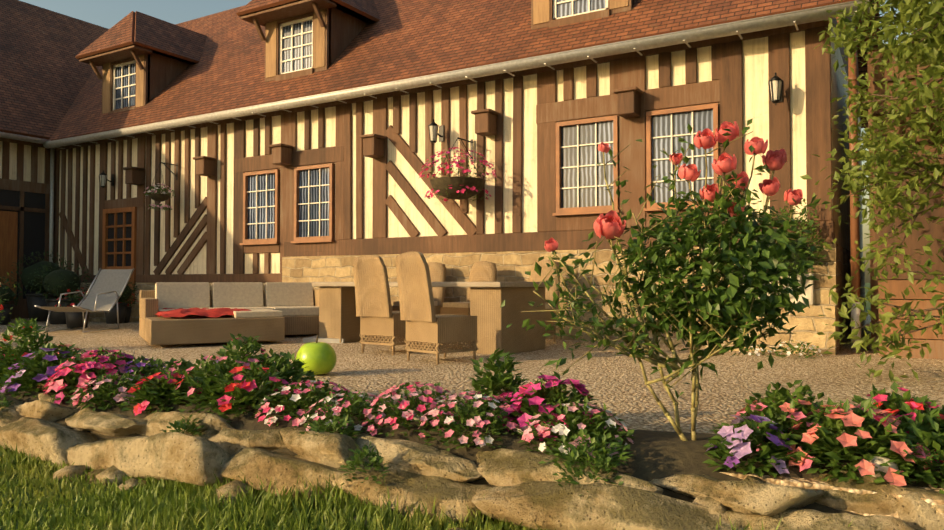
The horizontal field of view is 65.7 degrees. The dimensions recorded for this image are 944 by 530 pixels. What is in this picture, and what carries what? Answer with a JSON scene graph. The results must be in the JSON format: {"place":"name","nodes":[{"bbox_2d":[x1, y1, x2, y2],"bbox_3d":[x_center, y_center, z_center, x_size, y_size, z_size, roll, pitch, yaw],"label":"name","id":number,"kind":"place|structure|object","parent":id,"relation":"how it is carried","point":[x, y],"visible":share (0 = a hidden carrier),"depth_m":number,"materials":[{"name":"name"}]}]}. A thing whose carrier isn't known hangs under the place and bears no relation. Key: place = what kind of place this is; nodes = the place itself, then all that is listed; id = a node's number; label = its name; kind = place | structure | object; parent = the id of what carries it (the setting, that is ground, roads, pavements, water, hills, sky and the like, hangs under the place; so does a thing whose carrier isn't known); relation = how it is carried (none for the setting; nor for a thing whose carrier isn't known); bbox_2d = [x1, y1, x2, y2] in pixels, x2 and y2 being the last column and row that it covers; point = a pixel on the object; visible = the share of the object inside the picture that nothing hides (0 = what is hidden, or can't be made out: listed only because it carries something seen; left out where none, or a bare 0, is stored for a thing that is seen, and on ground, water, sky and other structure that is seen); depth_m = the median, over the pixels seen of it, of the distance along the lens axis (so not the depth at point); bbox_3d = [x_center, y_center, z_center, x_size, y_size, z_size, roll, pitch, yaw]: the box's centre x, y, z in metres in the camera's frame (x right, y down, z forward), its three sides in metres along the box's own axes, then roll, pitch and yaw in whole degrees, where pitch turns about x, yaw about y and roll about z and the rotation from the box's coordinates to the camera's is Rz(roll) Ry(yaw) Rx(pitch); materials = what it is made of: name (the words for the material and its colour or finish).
{"place":"outdoors","nodes":[
{"label":"outdoors","id":0,"kind":"place"},
{"bbox_2d":[0,283,870,529],"bbox_3d":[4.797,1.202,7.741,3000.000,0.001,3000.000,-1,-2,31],"label":"ground","id":1,"kind":"structure","parent":0,"point":[868,305],"depth_m":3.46,"materials":[{"name":"plant"}]},
{"bbox_2d":[0,392,943,529],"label":"rockery","id":2,"kind":"object","parent":1,"relation":"on","point":[528,491],"visible":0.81,"depth_m":3.14,"materials":[{"name":"beige stone"}]},
{"bbox_2d":[0,317,943,499],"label":"bed flowers","id":3,"kind":"object","parent":2,"relation":"on","point":[777,431],"visible":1,"depth_m":3.47,"materials":[{"name":"multicoloured plant"}]},
{"bbox_2d":[0,315,943,519],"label":"terrace","id":4,"kind":"structure","parent":0,"point":[611,379],"depth_m":6.24,"materials":[{"name":"beige gravel"}]},
{"bbox_2d":[0,273,14,322],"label":"flowering plant","id":5,"kind":"object","parent":4,"relation":"on","point":[2,308],"visible":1,"depth_m":8.07,"materials":[{"name":"green plant"}]},
{"bbox_2d":[0,141,44,182],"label":"wall","id":6,"kind":"structure","parent":4,"relation":"on","point":[27,163],"depth_m":15.62,"materials":[{"name":"beige paint"}]},
{"bbox_2d":[0,189,49,298],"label":"wing glazing","id":7,"kind":"structure","parent":6,"relation":"attached to","point":[22,222],"depth_m":15.47,"materials":[{"name":"black glass"}]},
{"bbox_2d":[0,137,49,318],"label":"wing timbers","id":8,"kind":"object","parent":6,"relation":"attached to","point":[20,309],"visible":0.58,"depth_m":15.55,"materials":[{"name":"brown wood"}]},
{"bbox_2d":[0,251,137,327],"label":"bushes","id":9,"kind":"object","parent":4,"relation":"on","point":[55,280],"visible":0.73,"depth_m":13.52,"materials":[{"name":"green plant"}]},
{"bbox_2d":[35,268,133,332],"bbox_3d":[-6.107,0.535,11.637,0.606,1.001,1.732,0,-1,3],"label":"lounger","id":10,"kind":"object","parent":4,"relation":"on","point":[106,290],"visible":0.98,"depth_m":12.02,"materials":[{"name":"grey fabric"}]},
{"bbox_2d":[139,282,318,344],"bbox_3d":[-3.014,0.597,9.843,2.550,0.728,1.800,1,-2,-28],"label":"sofa","id":11,"kind":"object","parent":4,"relation":"on","point":[171,313],"visible":0.96,"depth_m":9.86,"materials":[{"name":"fabric"}]},
{"bbox_2d":[296,335,336,374],"bbox_3d":[-1.293,0.743,6.079,0.331,0.324,0.331,-1,-2,31],"label":"apple","id":12,"kind":"object","parent":4,"relation":"on","point":[318,358],"visible":0.77,"depth_m":5.96,"materials":[{"name":"green food"}]},
{"bbox_2d":[303,336,344,342],"bbox_3d":[-1.839,0.784,9.544,0.540,0.420,0.540,0,-1,11],"label":"parasol base","id":13,"kind":"object","parent":4,"relation":"on","point":[313,339],"visible":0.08,"depth_m":9.29,"materials":[{"name":"white concrete"}]},
{"bbox_2d":[353,255,414,354],"bbox_3d":[-0.923,0.427,7.993,0.511,1.060,0.685,-1,-2,34],"label":"chair","id":14,"kind":"object","parent":4,"relation":"on","point":[379,318],"visible":0.81,"depth_m":7.81,"materials":[{"name":"wicker"}]},
{"bbox_2d":[392,262,445,314],"bbox_3d":[-0.734,0.483,10.368,0.511,1.060,0.685,-1,-2,38],"label":"chair","id":15,"kind":"object","parent":4,"relation":"on","point":[437,270],"visible":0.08,"depth_m":10.45,"materials":[{"name":"wicker"}]},
{"bbox_2d":[312,282,552,353],"bbox_3d":[-0.569,0.593,8.945,3.000,0.775,1.050,-1,-2,38],"label":"table","id":16,"kind":"object","parent":4,"relation":"on","point":[339,319],"visible":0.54,"depth_m":8.04,"materials":[{"name":"beige wood"}]},
{"bbox_2d":[396,252,477,364],"bbox_3d":[-0.358,0.407,7.114,0.685,1.060,0.511,1,-2,-44],"label":"chair","id":17,"kind":"object","parent":4,"relation":"on","point":[425,325],"visible":0.96,"depth_m":6.98,"materials":[{"name":"wicker"}]},
{"bbox_2d":[58,28,862,274],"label":"wall","id":18,"kind":"structure","parent":4,"relation":"on","point":[755,84],"depth_m":10.69,"materials":[{"name":"paint"}]},
{"bbox_2d":[0,0,108,139],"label":"wing roof","id":19,"kind":"structure","parent":18,"relation":"on","point":[45,73],"depth_m":17.35,"materials":[{"name":"brown tile"}]},
{"bbox_2d":[0,0,869,293],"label":"gutter","id":20,"kind":"object","parent":18,"relation":"attached to","point":[724,30],"visible":0.96,"depth_m":10.09,"materials":[{"name":"metal"}]},
{"bbox_2d":[38,0,854,144],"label":"roof","id":21,"kind":"structure","parent":18,"relation":"on","point":[402,39],"depth_m":11.92,"materials":[{"name":"brown tile"}]},
{"bbox_2d":[79,44,172,59],"bbox_3d":[-7.173,-4.800,16.216,0.993,1.039,2.690,-1,-2,31],"label":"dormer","id":22,"kind":"object","parent":21,"relation":"attached to","point":[162,54],"visible":0.14,"depth_m":15.90,"materials":[{"name":"brown wood"}]},
{"bbox_2d":[102,53,189,113],"bbox_3d":[-6.903,-3.678,15.671,1.460,1.270,1.314,-1,-2,31],"label":"dormer","id":23,"kind":"object","parent":21,"relation":"attached to","point":[128,82],"visible":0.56,"depth_m":15.15,"materials":[{"name":"beige wood"}]},
{"bbox_2d":[75,11,134,58],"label":"roof","id":24,"kind":"structure","parent":23,"relation":"on","point":[120,33],"depth_m":14.94,"materials":[{"name":"brown tile"}]},
{"bbox_2d":[79,45,152,79],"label":"dormer soffit","id":25,"kind":"structure","parent":23,"relation":"attached to","point":[135,51],"depth_m":14.88,"materials":[{"name":"brown wood"}]},
{"bbox_2d":[134,11,206,62],"bbox_3d":[-6.319,-4.812,15.709,0.993,1.039,2.690,-1,-2,31],"label":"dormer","id":26,"kind":"object","parent":21,"relation":"attached to","point":[158,35],"visible":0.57,"depth_m":15.42,"materials":[{"name":"brown tile"}]},
{"bbox_2d":[239,0,348,26],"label":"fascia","id":27,"kind":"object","parent":21,"relation":"attached to","point":[340,7],"visible":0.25,"depth_m":13.38,"materials":[{"name":"brown wood"}]},
{"bbox_2d":[265,7,367,81],"bbox_3d":[-2.752,-3.771,13.205,1.460,1.200,1.314,-1,-2,31],"label":"dormer","id":28,"kind":"object","parent":21,"relation":"on","point":[302,45],"visible":0.81,"depth_m":12.69,"materials":[{"name":"beige wood"}]},
{"bbox_2d":[236,0,295,15],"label":"roof","id":29,"kind":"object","parent":28,"relation":"on","point":[253,6],"visible":1,"depth_m":12.54,"materials":[{"name":"brown tile"}]},
{"bbox_2d":[241,0,335,40],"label":"dormer soffit","id":30,"kind":"structure","parent":28,"relation":"attached to","point":[259,19],"depth_m":12.46,"materials":[{"name":"brown wood"}]},
{"bbox_2d":[333,0,379,21],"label":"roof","id":31,"kind":"structure","parent":21,"relation":"attached to","point":[367,8],"depth_m":12.94,"materials":[{"name":"brown tile"}]},
{"bbox_2d":[531,0,635,29],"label":"dormer","id":32,"kind":"object","parent":21,"relation":"on","point":[551,13],"visible":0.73,"depth_m":10.07,"materials":[{"name":"beige wood"}]},
{"bbox_2d":[856,0,879,127],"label":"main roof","id":33,"kind":"structure","parent":21,"relation":"attached to","point":[863,69],"depth_m":13.25,"materials":[{"name":"brown tile"}]},
{"bbox_2d":[832,16,860,120],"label":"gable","id":34,"kind":"structure","parent":18,"relation":"on","point":[843,48],"depth_m":10.43,"materials":[{"name":"brown wood"}]},
{"bbox_2d":[836,17,860,347],"bbox_3d":[4.083,-0.904,7.933,0.398,3.619,0.104,1,-2,-41],"label":"downpipe","id":35,"kind":"object","parent":18,"relation":"attached to","point":[855,265],"visible":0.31,"depth_m":7.99,"materials":[{"name":"grey metal"}]},
{"bbox_2d":[58,244,865,354],"bbox_3d":[-1.075,0.514,14.623,15.490,1.200,7.000,-1,-2,31],"label":"stone base","id":36,"kind":"object","parent":4,"relation":"on","point":[512,266],"visible":0.33,"depth_m":9.69,"materials":[{"name":"beige stone"}]},
{"bbox_2d":[53,19,834,282],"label":"timbers","id":37,"kind":"object","parent":36,"relation":"on","point":[630,100],"visible":0.79,"depth_m":10.89,"materials":[{"name":"brown wood"}]},
{"bbox_2d":[99,170,113,187],"bbox_3d":[-7.423,-1.723,14.848,0.162,0.383,0.308,-1,-2,31],"label":"lantern","id":38,"kind":"object","parent":37,"relation":"attached to","point":[103,179],"visible":1,"depth_m":14.76,"materials":[{"name":"black"}]},
{"bbox_2d":[102,207,136,302],"bbox_3d":[-7.133,-0.187,14.821,1.050,1.930,0.090,-1,-2,31],"label":"door","id":39,"kind":"structure","parent":37,"relation":"attached to","point":[119,233],"depth_m":14.83,"materials":[{"name":"brown wood"}]},
{"bbox_2d":[144,162,177,209],"bbox_3d":[-5.811,-1.481,13.625,0.583,0.939,0.564,0,-1,-17],"label":"basket","id":40,"kind":"object","parent":37,"relation":"attached to","point":[156,196],"visible":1,"depth_m":13.57,"materials":[{"name":"brown wicker"}]},
{"bbox_2d":[240,169,279,244],"bbox_3d":[-3.688,-0.998,12.778,0.900,1.285,0.130,-1,-2,31],"label":"window","id":41,"kind":"structure","parent":37,"relation":"attached to","point":[261,207],"depth_m":12.81,"materials":[{"name":"beige"}]},
{"bbox_2d":[291,163,334,242],"bbox_3d":[-2.631,-1.012,12.149,0.900,1.285,0.130,-1,-2,31],"label":"window","id":42,"kind":"structure","parent":37,"relation":"attached to","point":[314,203],"depth_m":12.18,"materials":[{"name":"beige"}]},
{"bbox_2d":[428,119,443,144],"bbox_3d":[-0.530,-1.939,10.754,0.162,0.383,0.308,-1,-2,31],"label":"lantern","id":43,"kind":"object","parent":37,"relation":"attached to","point":[433,129],"visible":1,"depth_m":10.67,"materials":[{"name":"black"}]},
{"bbox_2d":[418,137,496,202],"bbox_3d":[-0.195,-1.367,10.283,1.111,0.924,1.105,-1,-2,31],"label":"basket","id":44,"kind":"object","parent":37,"relation":"on","point":[458,187],"visible":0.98,"depth_m":10.07,"materials":[{"name":"brown wicker"}]},
{"bbox_2d":[552,115,620,215],"bbox_3d":[1.517,-1.300,9.690,0.930,1.265,0.130,-1,-2,31],"label":"window","id":45,"kind":"structure","parent":37,"relation":"attached to","point":[581,186],"depth_m":9.72,"materials":[{"name":"beige"}]},
{"bbox_2d":[643,103,719,211],"bbox_3d":[2.595,-1.316,9.049,0.940,1.265,0.130,-1,-2,31],"label":"window","id":46,"kind":"structure","parent":37,"relation":"attached to","point":[666,129],"depth_m":9.12,"materials":[{"name":"beige"}]},
{"bbox_2d":[768,72,782,105],"bbox_3d":[3.485,-1.996,8.368,0.162,0.383,0.308,-1,-2,31],"label":"lantern","id":47,"kind":"object","parent":37,"relation":"attached to","point":[776,84],"visible":1,"depth_m":8.27,"materials":[{"name":"black"}]},
{"bbox_2d":[440,261,496,314],"bbox_3d":[-0.022,0.470,9.818,0.511,1.060,0.685,-1,-2,38],"label":"chair","id":48,"kind":"object","parent":4,"relation":"on","point":[483,271],"visible":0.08,"depth_m":9.93,"materials":[{"name":"wicker"}]},
{"bbox_2d":[529,260,559,343],"bbox_3d":[0.768,0.456,9.206,0.511,1.060,0.685,-1,-2,38],"label":"chair","id":49,"kind":"object","parent":4,"relation":"on","point":[536,277],"visible":0.15,"depth_m":9.29,"materials":[{"name":"wicker"}]},
{"bbox_2d":[728,198,827,357],"bbox_3d":[3.319,0.105,8.035,1.073,1.728,1.437,-1,-2,31],"label":"flowering bush","id":50,"kind":"object","parent":4,"relation":"on","point":[800,352],"visible":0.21,"depth_m":7.92,"materials":[{"name":"green plant"}]},
{"bbox_2d":[800,0,943,382],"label":"climbing vine","id":51,"kind":"object","parent":4,"relation":"on","point":[923,43],"visible":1,"depth_m":5.96,"materials":[{"name":"green plant"}]},
{"bbox_2d":[867,49,943,359],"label":"wall","id":52,"kind":"structure","parent":4,"relation":"on","point":[897,286],"depth_m":7.61,"materials":[{"name":"brown wood"}]},
{"bbox_2d":[0,387,943,529],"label":"soil","id":53,"kind":"structure","parent":0,"point":[659,454],"depth_m":3.27,"materials":[{"name":"brown soil"}]},
{"bbox_2d":[500,118,829,440],"bbox_3d":[0.859,0.080,3.350,1.466,1.489,0.721,0,-1,-1],"label":"rose bush","id":54,"kind":"object","parent":53,"relation":"on","point":[719,309],"visible":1,"depth_m":3.25,"materials":[{"name":"green plant"}]},
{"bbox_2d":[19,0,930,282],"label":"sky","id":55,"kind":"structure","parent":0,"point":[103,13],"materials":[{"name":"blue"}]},
{"bbox_2d":[743,274,813,304],"bbox_3d":[3.418,0.273,8.222,0.800,0.340,0.380,-1,-2,31],"label":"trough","id":56,"kind":"object","parent":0,"point":[809,293],"visible":0.25,"depth_m":7.89,"materials":[{"name":"beige stone"}]}
]}

